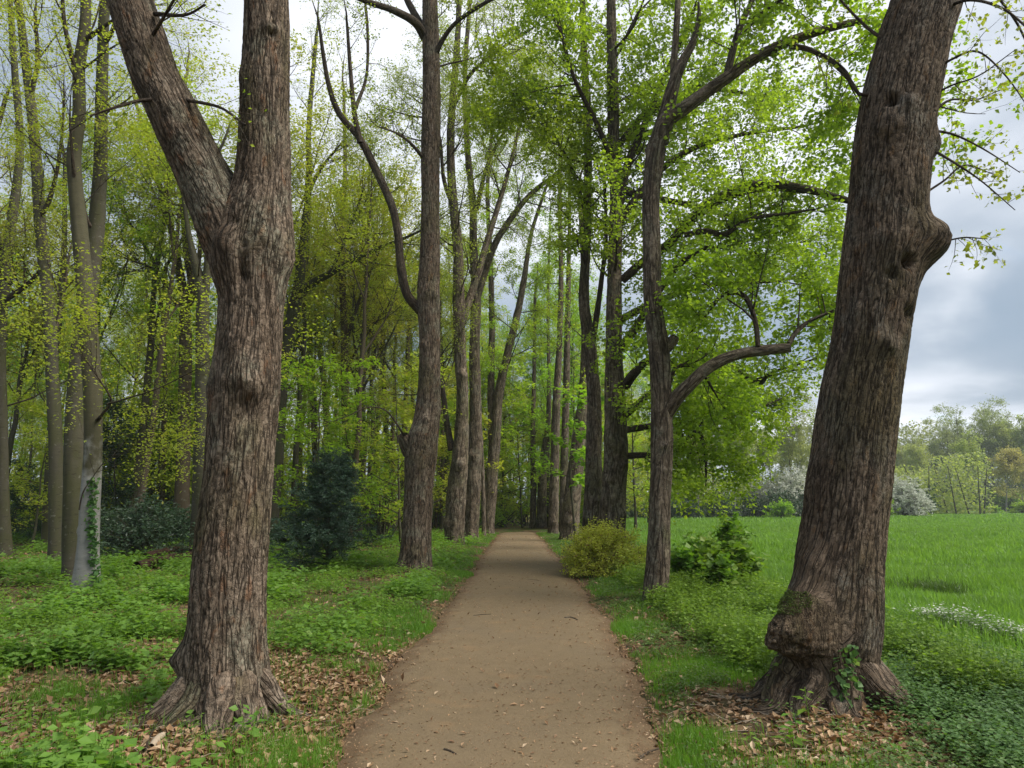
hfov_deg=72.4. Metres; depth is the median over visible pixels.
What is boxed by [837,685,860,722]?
stick
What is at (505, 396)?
understorey tree
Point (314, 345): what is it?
slender tree
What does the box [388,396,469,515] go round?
understorey tree
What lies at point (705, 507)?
field bush
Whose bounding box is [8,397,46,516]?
understorey tree
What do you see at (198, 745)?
seedling
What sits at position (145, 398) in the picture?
beech tree
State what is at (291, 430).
understorey tree
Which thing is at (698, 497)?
field tree
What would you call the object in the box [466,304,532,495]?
beech tree
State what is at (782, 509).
field bush
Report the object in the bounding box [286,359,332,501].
oak tree
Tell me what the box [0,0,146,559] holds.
beech tree
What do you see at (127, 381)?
understorey tree
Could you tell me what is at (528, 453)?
oak tree
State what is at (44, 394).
beech tree
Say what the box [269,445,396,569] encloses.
bush
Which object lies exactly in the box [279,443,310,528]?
understorey tree
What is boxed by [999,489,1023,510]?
field bush
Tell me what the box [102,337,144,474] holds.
slender tree
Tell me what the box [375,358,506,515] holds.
understorey tree
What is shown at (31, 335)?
beech tree
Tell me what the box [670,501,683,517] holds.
field bush
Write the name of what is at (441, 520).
slender tree
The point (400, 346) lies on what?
beech tree
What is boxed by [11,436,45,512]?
understorey tree
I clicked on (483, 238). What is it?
beech tree
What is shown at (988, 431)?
field tree
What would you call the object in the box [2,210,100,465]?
oak tree
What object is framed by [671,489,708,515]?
field bush
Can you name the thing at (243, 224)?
lime tree
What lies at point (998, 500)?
field bush
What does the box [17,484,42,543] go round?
holly tree
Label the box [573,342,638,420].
oak tree
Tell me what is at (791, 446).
field tree
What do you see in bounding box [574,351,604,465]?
slender tree
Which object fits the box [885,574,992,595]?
grass tussock
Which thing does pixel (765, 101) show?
lime tree
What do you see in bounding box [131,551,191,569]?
log
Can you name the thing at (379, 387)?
beech tree
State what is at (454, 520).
lime tree
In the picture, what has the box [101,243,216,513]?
beech tree
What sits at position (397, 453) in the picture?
understorey tree
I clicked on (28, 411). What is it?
beech tree
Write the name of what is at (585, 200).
lime tree
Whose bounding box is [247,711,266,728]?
seedling
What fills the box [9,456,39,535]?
holly tree
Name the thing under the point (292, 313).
oak tree
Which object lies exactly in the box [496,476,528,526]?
thicket bush
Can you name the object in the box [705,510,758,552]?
maple seedling
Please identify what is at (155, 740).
wood chip
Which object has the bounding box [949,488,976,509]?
field bush
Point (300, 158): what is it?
beech tree
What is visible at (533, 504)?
lime tree
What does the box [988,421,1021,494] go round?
field tree
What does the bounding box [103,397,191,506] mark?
understorey tree
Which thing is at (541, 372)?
slender tree
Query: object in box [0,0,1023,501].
sky
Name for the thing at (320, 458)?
wood
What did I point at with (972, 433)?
field tree
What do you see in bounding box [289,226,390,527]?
beech tree
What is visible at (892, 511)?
field bush
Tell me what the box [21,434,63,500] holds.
understorey tree
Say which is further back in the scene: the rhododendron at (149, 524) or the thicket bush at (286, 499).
the thicket bush at (286, 499)
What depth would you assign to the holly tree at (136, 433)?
34.95 m
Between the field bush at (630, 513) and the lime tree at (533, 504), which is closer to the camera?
the lime tree at (533, 504)
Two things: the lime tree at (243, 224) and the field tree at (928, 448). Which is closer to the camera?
the lime tree at (243, 224)
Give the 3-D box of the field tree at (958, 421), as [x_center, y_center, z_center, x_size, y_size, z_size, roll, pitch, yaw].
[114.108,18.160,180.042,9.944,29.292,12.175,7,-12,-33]
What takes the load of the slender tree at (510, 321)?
on the ground at (62, 668)
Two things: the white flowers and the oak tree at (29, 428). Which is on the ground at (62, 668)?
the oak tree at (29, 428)
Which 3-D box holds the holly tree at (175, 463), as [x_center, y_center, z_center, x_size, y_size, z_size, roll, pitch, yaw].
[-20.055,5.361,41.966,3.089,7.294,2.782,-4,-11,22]
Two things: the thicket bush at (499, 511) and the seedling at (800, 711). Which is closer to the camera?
the seedling at (800, 711)
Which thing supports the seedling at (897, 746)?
on the ground at (62, 668)
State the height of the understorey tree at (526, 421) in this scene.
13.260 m
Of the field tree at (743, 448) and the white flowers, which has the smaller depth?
the white flowers
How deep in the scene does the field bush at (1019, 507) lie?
125.15 m
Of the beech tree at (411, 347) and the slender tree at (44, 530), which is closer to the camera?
the slender tree at (44, 530)
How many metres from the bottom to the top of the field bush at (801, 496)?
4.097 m
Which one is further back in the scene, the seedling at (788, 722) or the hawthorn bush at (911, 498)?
the hawthorn bush at (911, 498)
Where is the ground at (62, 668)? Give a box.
[0,506,1010,767]
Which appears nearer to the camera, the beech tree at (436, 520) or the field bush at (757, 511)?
the beech tree at (436, 520)
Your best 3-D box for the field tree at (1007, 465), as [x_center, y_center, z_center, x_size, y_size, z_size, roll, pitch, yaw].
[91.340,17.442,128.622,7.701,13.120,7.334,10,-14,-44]
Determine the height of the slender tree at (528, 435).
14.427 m
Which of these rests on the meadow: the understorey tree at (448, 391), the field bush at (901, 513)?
the field bush at (901, 513)
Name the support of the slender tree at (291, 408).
on the ground at (62, 668)
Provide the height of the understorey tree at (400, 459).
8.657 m
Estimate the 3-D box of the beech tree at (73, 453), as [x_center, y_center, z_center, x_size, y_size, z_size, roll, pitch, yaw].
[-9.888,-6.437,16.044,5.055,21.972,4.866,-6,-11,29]
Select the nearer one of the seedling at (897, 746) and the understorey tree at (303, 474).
the seedling at (897, 746)
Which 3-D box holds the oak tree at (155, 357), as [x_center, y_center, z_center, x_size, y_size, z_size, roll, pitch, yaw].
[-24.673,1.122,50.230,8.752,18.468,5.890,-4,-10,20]
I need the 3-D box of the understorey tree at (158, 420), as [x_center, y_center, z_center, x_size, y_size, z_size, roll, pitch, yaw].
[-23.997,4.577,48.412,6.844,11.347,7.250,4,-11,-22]
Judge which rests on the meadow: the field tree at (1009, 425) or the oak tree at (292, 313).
the field tree at (1009, 425)
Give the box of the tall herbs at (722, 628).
[607,545,1023,701]
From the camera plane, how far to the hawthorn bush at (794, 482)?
88.15 m
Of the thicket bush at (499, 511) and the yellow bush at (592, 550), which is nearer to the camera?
the yellow bush at (592, 550)
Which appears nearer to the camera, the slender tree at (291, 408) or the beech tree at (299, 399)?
the beech tree at (299, 399)
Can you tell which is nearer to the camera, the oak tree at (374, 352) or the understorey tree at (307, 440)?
the understorey tree at (307, 440)
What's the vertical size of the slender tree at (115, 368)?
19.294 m
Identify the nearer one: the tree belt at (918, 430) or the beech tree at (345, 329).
the beech tree at (345, 329)
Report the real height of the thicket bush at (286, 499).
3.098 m
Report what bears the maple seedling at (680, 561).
on the ground at (62, 668)
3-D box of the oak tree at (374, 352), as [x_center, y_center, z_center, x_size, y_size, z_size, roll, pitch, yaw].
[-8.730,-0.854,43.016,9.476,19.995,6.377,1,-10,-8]
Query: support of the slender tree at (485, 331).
on the ground at (62, 668)
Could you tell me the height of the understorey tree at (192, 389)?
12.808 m
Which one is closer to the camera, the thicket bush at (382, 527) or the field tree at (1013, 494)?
the thicket bush at (382, 527)
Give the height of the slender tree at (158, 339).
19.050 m
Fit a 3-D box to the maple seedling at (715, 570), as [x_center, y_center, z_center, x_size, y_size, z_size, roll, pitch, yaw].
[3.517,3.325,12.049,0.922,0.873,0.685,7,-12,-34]
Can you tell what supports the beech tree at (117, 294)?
on the ground at (62, 668)
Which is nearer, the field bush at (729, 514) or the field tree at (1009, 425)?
the field bush at (729, 514)
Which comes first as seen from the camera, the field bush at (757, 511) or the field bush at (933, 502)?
the field bush at (757, 511)
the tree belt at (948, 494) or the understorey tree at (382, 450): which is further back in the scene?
the tree belt at (948, 494)
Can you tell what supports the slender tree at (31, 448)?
on the ground at (62, 668)
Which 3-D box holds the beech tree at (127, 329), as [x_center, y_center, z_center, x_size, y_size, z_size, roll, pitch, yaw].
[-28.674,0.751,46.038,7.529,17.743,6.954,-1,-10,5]
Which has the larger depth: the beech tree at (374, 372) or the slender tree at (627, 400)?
the slender tree at (627, 400)
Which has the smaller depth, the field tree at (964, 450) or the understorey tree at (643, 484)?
the understorey tree at (643, 484)
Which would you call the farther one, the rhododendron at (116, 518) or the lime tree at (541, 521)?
the lime tree at (541, 521)
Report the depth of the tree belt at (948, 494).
112.17 m
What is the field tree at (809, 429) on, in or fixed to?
on the meadow
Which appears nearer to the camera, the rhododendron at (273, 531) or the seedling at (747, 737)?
the seedling at (747, 737)
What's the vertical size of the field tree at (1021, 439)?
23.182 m
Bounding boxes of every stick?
[144,719,159,751]
[639,748,658,759]
[713,730,764,734]
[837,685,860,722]
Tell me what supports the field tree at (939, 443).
on the meadow
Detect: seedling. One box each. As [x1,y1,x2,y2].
[16,700,45,718]
[193,734,211,749]
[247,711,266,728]
[277,698,295,714]
[305,717,317,727]
[670,540,703,584]
[680,531,719,570]
[693,534,722,575]
[693,552,739,592]
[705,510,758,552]
[720,540,770,584]
[738,660,751,676]
[742,732,761,746]
[771,730,808,746]
[778,712,808,733]
[792,687,816,718]
[882,741,910,762]
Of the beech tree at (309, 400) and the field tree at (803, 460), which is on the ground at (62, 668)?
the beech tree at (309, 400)
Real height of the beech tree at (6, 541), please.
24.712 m
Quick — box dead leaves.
[0,543,1012,767]
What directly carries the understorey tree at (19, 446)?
on the ground at (62, 668)
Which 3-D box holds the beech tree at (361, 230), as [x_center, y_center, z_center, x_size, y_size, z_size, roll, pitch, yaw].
[-5.460,-2.512,29.280,7.876,18.560,7.274,0,-10,3]
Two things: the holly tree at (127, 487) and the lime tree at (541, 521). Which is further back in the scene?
the lime tree at (541, 521)
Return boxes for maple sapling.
[534,383,604,541]
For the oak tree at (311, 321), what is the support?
on the ground at (62, 668)
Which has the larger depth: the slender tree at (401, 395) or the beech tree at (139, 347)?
the slender tree at (401, 395)
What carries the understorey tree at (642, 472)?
on the ground at (62, 668)
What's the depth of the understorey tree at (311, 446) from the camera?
59.01 m
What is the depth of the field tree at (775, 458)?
93.54 m
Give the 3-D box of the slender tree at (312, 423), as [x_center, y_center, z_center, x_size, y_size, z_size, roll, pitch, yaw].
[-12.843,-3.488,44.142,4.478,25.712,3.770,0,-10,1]
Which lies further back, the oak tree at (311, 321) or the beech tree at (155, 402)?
the oak tree at (311, 321)
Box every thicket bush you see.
[279,478,321,524]
[355,456,403,541]
[432,495,439,527]
[479,500,509,525]
[479,506,508,526]
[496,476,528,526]
[497,499,518,525]
[507,484,536,525]
[542,476,583,518]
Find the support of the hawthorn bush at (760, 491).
on the ground at (62, 668)
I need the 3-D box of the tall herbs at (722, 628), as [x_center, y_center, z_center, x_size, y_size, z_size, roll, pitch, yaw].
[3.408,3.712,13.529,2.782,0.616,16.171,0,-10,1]
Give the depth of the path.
6.34 m
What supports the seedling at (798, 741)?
on the ground at (62, 668)
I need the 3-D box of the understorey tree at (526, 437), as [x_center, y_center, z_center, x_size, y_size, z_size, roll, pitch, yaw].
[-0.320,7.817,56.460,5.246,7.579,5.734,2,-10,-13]
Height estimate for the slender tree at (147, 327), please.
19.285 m
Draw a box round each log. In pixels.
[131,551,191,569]
[143,546,192,556]
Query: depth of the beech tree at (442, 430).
46.01 m
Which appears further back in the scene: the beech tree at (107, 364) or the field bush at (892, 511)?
the field bush at (892, 511)
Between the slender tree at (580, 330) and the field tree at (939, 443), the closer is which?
the slender tree at (580, 330)
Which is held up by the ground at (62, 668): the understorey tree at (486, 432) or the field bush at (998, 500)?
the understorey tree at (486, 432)
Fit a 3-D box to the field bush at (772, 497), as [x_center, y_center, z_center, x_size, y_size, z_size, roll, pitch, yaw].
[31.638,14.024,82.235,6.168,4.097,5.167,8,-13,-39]
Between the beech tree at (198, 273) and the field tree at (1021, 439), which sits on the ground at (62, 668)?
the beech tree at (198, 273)
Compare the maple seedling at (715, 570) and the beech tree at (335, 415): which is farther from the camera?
the beech tree at (335, 415)
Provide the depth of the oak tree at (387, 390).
65.37 m
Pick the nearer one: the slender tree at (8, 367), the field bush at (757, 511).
the slender tree at (8, 367)
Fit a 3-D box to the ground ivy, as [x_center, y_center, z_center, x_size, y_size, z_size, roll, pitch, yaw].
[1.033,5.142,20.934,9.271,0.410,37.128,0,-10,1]
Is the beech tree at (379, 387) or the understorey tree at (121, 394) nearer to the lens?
the understorey tree at (121, 394)
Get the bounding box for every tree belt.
[602,451,997,513]
[800,420,1023,487]
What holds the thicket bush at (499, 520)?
on the ground at (62, 668)
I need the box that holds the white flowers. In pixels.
[894,601,1023,646]
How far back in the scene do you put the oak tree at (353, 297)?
36.41 m
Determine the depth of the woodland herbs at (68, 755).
8.95 m
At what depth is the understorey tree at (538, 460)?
56.38 m
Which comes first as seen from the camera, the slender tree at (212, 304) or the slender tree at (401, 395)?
the slender tree at (212, 304)
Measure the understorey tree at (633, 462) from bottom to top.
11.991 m
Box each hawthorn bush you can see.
[740,475,777,514]
[758,459,808,516]
[890,473,936,515]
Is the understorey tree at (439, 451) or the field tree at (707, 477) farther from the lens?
the field tree at (707, 477)
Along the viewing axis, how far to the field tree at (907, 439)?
185.13 m
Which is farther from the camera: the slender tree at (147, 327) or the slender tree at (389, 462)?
the slender tree at (389, 462)
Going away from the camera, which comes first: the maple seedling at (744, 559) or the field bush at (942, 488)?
the maple seedling at (744, 559)
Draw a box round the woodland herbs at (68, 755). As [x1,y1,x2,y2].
[0,525,487,767]
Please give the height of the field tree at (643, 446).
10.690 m
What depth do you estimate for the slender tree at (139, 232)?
28.90 m
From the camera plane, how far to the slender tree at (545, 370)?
66.60 m
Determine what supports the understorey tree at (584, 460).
on the ground at (62, 668)
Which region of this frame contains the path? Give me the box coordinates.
[337,532,662,767]
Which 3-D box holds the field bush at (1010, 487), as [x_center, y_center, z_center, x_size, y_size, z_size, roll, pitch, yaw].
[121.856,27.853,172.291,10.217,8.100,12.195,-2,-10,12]
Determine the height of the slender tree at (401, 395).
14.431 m
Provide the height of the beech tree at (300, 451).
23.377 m
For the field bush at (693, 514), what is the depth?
76.21 m
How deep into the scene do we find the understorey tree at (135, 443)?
31.44 m
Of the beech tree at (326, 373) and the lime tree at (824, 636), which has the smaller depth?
the lime tree at (824, 636)
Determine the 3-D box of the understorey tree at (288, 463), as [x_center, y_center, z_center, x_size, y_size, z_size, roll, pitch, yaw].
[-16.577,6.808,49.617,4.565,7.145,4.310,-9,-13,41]
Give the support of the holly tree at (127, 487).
on the ground at (62, 668)
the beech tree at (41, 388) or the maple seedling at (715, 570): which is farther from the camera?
the beech tree at (41, 388)
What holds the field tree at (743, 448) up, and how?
on the meadow
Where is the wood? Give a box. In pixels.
[8,387,603,519]
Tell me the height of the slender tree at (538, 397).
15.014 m
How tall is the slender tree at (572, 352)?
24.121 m
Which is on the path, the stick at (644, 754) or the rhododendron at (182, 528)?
the stick at (644, 754)
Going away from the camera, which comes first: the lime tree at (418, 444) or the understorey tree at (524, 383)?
the lime tree at (418, 444)
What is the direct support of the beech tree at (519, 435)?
on the ground at (62, 668)
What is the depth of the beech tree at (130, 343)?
55.00 m
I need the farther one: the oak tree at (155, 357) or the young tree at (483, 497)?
the oak tree at (155, 357)
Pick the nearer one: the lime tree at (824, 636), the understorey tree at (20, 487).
the lime tree at (824, 636)
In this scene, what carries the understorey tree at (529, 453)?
on the ground at (62, 668)
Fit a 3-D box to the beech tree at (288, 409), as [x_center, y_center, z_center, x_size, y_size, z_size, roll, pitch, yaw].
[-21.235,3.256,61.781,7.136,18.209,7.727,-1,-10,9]
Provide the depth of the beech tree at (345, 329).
35.94 m
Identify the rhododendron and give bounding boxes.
[100,487,194,558]
[100,505,164,555]
[155,503,190,545]
[269,513,317,546]
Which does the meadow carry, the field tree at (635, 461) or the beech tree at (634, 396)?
the field tree at (635, 461)
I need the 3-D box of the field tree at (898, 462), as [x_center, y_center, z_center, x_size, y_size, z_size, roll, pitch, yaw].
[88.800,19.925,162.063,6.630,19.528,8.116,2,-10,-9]
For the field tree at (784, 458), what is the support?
on the meadow
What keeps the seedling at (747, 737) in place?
on the ground at (62, 668)
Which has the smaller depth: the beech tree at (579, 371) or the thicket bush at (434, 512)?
the thicket bush at (434, 512)
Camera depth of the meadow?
18.58 m
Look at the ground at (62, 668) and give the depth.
6.73 m
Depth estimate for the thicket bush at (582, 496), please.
48.21 m
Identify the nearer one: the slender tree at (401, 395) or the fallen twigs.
the fallen twigs
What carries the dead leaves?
on the ground at (62, 668)
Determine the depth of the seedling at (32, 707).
5.46 m
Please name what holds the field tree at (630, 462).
on the meadow
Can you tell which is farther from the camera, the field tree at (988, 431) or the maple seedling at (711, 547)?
the field tree at (988, 431)
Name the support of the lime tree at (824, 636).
on the ground at (62, 668)
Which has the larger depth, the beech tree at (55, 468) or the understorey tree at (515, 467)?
the understorey tree at (515, 467)
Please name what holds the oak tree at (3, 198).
on the ground at (62, 668)
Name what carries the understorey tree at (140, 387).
on the ground at (62, 668)
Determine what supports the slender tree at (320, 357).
on the ground at (62, 668)
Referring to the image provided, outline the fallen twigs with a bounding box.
[0,670,989,767]
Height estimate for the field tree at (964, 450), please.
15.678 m
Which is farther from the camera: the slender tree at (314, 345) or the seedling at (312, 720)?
the slender tree at (314, 345)
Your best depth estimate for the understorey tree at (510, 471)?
55.18 m
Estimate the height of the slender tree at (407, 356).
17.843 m
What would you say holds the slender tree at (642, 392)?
on the ground at (62, 668)
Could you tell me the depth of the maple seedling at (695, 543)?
14.58 m
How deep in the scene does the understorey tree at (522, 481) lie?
62.42 m
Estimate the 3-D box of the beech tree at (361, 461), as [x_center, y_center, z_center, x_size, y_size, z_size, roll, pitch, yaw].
[-7.707,-4.032,38.953,7.901,24.919,8.083,-1,-10,3]
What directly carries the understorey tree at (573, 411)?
on the ground at (62, 668)
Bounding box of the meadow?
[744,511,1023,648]
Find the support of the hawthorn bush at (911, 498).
on the ground at (62, 668)
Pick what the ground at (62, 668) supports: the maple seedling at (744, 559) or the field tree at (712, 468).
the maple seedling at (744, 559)
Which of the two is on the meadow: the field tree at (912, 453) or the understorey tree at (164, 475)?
the field tree at (912, 453)
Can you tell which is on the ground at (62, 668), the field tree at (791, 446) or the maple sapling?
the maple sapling
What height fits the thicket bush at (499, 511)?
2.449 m
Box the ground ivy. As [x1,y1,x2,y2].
[14,533,1023,767]
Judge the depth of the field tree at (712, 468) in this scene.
90.34 m
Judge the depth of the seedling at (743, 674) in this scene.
6.37 m
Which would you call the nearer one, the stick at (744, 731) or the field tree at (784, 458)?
the stick at (744, 731)
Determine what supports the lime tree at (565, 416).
on the ground at (62, 668)
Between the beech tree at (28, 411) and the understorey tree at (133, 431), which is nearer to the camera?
the understorey tree at (133, 431)
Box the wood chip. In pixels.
[148,732,165,747]
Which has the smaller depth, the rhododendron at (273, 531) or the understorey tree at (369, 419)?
the rhododendron at (273, 531)
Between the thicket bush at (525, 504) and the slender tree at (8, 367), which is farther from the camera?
the thicket bush at (525, 504)
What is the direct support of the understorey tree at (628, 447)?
on the ground at (62, 668)
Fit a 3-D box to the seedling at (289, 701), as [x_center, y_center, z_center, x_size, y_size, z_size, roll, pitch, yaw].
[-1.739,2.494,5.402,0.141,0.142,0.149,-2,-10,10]
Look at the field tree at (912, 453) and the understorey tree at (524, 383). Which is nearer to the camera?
the understorey tree at (524, 383)
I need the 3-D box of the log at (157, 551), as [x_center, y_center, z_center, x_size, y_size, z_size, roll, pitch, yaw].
[-10.231,4.971,20.768,0.497,0.230,3.562,1,-10,-3]
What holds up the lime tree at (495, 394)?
on the ground at (62, 668)
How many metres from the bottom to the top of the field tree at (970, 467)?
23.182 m
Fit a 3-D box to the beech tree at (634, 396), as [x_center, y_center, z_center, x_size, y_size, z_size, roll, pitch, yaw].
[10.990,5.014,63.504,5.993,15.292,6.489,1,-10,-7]
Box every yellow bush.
[556,514,646,577]
[606,541,646,576]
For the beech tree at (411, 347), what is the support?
on the ground at (62, 668)
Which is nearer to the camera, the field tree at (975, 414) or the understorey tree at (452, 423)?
the understorey tree at (452, 423)
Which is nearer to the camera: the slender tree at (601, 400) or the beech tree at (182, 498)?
the beech tree at (182, 498)
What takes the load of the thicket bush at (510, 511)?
on the ground at (62, 668)
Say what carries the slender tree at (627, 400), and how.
on the ground at (62, 668)
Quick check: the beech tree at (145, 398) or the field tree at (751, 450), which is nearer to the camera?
the beech tree at (145, 398)
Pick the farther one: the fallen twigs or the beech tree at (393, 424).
the beech tree at (393, 424)
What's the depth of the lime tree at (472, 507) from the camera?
33.33 m
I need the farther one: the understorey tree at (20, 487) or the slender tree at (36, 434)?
the slender tree at (36, 434)
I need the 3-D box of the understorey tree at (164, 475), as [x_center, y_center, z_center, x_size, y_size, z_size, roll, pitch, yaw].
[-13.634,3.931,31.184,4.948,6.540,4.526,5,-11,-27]
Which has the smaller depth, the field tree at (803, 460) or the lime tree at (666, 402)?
the lime tree at (666, 402)
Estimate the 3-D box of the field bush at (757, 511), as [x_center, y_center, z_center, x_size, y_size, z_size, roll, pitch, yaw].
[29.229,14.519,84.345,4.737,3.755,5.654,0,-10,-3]
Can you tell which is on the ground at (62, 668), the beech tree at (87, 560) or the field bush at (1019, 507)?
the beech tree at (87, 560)
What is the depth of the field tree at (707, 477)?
97.81 m
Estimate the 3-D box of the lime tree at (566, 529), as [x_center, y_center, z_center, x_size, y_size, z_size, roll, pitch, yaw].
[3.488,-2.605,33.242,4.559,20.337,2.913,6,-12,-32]
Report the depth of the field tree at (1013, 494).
134.92 m
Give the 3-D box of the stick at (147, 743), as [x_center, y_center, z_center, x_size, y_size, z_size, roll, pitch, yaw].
[-2.469,2.405,4.793,0.030,0.050,0.574,3,-10,-18]
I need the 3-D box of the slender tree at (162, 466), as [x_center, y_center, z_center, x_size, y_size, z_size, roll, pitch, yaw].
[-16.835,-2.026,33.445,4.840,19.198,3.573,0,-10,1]
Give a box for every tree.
[0,0,141,557]
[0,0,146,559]
[0,0,222,581]
[0,0,336,594]
[0,132,91,365]
[1,194,40,481]
[1,197,75,448]
[2,88,118,546]
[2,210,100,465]
[6,273,107,472]
[6,291,75,529]
[7,330,44,492]
[7,342,45,523]
[7,388,63,550]
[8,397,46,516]
[9,387,45,472]
[9,434,27,513]
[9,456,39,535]
[11,274,146,448]
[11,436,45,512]
[17,116,191,445]
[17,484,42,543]
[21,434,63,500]
[22,389,65,495]
[24,113,175,465]
[25,289,114,480]
[33,298,110,437]
[38,340,177,505]
[60,0,223,544]
[60,325,140,400]
[62,378,173,527]
[69,44,239,517]
[71,0,316,743]
[82,52,237,512]
[100,213,213,495]
[100,393,151,524]
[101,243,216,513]
[101,380,192,512]
[101,401,153,532]
[102,284,172,426]
[102,317,136,465]
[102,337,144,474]
[102,395,176,506]
[103,357,194,507]
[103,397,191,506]
[106,380,193,487]
[111,68,238,545]
[114,162,214,518]
[114,190,178,502]
[115,262,195,432]
[123,288,295,488]
[123,298,210,441]
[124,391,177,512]
[145,397,193,513]
[152,415,192,514]
[190,27,370,347]
[192,277,217,380]
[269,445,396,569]
[270,0,495,529]
[272,350,387,547]
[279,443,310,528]
[280,394,334,519]
[282,346,316,486]
[282,376,323,508]
[283,169,360,519]
[283,179,361,525]
[283,437,303,492]
[284,248,350,407]
[285,210,357,514]
[285,350,313,462]
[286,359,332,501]
[287,136,339,494]
[288,348,339,470]
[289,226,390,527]
[291,121,478,536]
[293,165,468,532]
[295,371,400,528]
[297,328,355,452]
[299,0,513,572]
[300,212,447,529]
[302,22,440,493]
[303,412,366,507]
[304,175,339,531]
[306,256,394,509]
[307,109,445,531]
[316,187,451,530]
[324,303,418,501]
[324,394,403,529]
[326,257,405,526]
[326,329,369,440]
[328,243,413,525]
[331,349,457,545]
[350,150,402,526]
[365,0,579,544]
[365,342,415,476]
[365,422,400,522]
[366,418,440,512]
[370,399,453,522]
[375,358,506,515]
[378,219,469,424]
[385,257,418,529]
[387,219,502,519]
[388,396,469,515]
[391,360,415,447]
[399,367,508,491]
[410,313,468,528]
[411,195,512,420]
[416,273,454,529]
[418,0,644,539]
[441,343,549,505]
[443,61,570,533]
[451,0,666,532]
[463,212,504,535]
[464,277,506,475]
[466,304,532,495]
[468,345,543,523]
[468,347,561,526]
[480,280,545,521]
[480,388,561,527]
[483,422,525,498]
[486,0,858,538]
[497,255,563,528]
[497,436,538,524]
[497,461,536,522]
[501,379,572,520]
[506,351,629,493]
[506,382,540,520]
[514,319,579,459]
[514,388,540,485]
[515,418,569,482]
[516,396,552,517]
[517,256,592,526]
[518,70,599,534]
[520,353,552,449]
[520,436,560,517]
[523,131,601,531]
[526,191,580,527]
[529,236,605,464]
[538,415,628,504]
[539,128,609,540]
[545,283,604,459]
[553,323,628,524]
[559,401,645,510]
[569,394,650,507]
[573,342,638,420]
[574,350,673,529]
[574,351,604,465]
[611,0,1023,601]
[623,340,650,522]
[623,359,650,493]
[624,371,644,516]
[626,415,650,500]
[626,420,643,516]
[626,434,650,526]
[628,440,649,482]
[691,435,713,511]
[697,443,711,499]
[703,425,730,500]
[716,420,756,510]
[724,0,1023,723]
[733,430,761,497]
[748,422,784,485]
[762,390,814,488]
[765,420,806,484]
[778,435,810,480]
[800,403,815,477]
[895,432,907,478]
[898,426,932,476]
[900,444,930,488]
[902,435,931,482]
[921,416,963,483]
[924,440,953,483]
[928,400,984,481]
[944,426,982,485]
[945,427,994,503]
[951,431,985,495]
[959,393,1014,490]
[965,412,999,487]
[974,406,1020,488]
[983,444,1023,511]
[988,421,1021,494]
[1008,413,1023,494]
[1010,459,1023,501]
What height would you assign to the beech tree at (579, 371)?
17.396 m
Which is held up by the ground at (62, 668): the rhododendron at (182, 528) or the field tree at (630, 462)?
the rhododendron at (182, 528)
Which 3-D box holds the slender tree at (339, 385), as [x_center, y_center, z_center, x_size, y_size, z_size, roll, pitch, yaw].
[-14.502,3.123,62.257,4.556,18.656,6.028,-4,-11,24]
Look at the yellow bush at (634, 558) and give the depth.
15.68 m
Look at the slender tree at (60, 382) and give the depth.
51.48 m
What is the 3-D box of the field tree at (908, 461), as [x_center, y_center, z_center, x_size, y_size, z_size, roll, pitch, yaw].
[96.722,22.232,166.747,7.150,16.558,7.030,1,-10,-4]
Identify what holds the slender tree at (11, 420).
on the ground at (62, 668)
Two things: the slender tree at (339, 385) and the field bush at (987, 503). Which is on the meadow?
the field bush at (987, 503)
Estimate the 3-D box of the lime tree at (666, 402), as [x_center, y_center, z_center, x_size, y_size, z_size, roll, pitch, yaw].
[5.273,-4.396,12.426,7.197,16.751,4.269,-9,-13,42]
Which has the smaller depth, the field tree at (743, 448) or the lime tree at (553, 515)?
the lime tree at (553, 515)
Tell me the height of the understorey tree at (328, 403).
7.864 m
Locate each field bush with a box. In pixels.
[626,497,647,517]
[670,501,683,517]
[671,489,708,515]
[673,499,706,517]
[700,491,743,517]
[702,491,738,515]
[736,490,769,516]
[757,486,803,517]
[761,497,794,517]
[792,490,803,516]
[890,500,900,514]
[893,481,941,514]
[893,494,929,515]
[925,475,968,509]
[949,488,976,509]
[959,483,994,509]
[980,484,1012,510]
[987,480,1021,494]
[989,504,1005,512]
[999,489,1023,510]
[1006,499,1023,512]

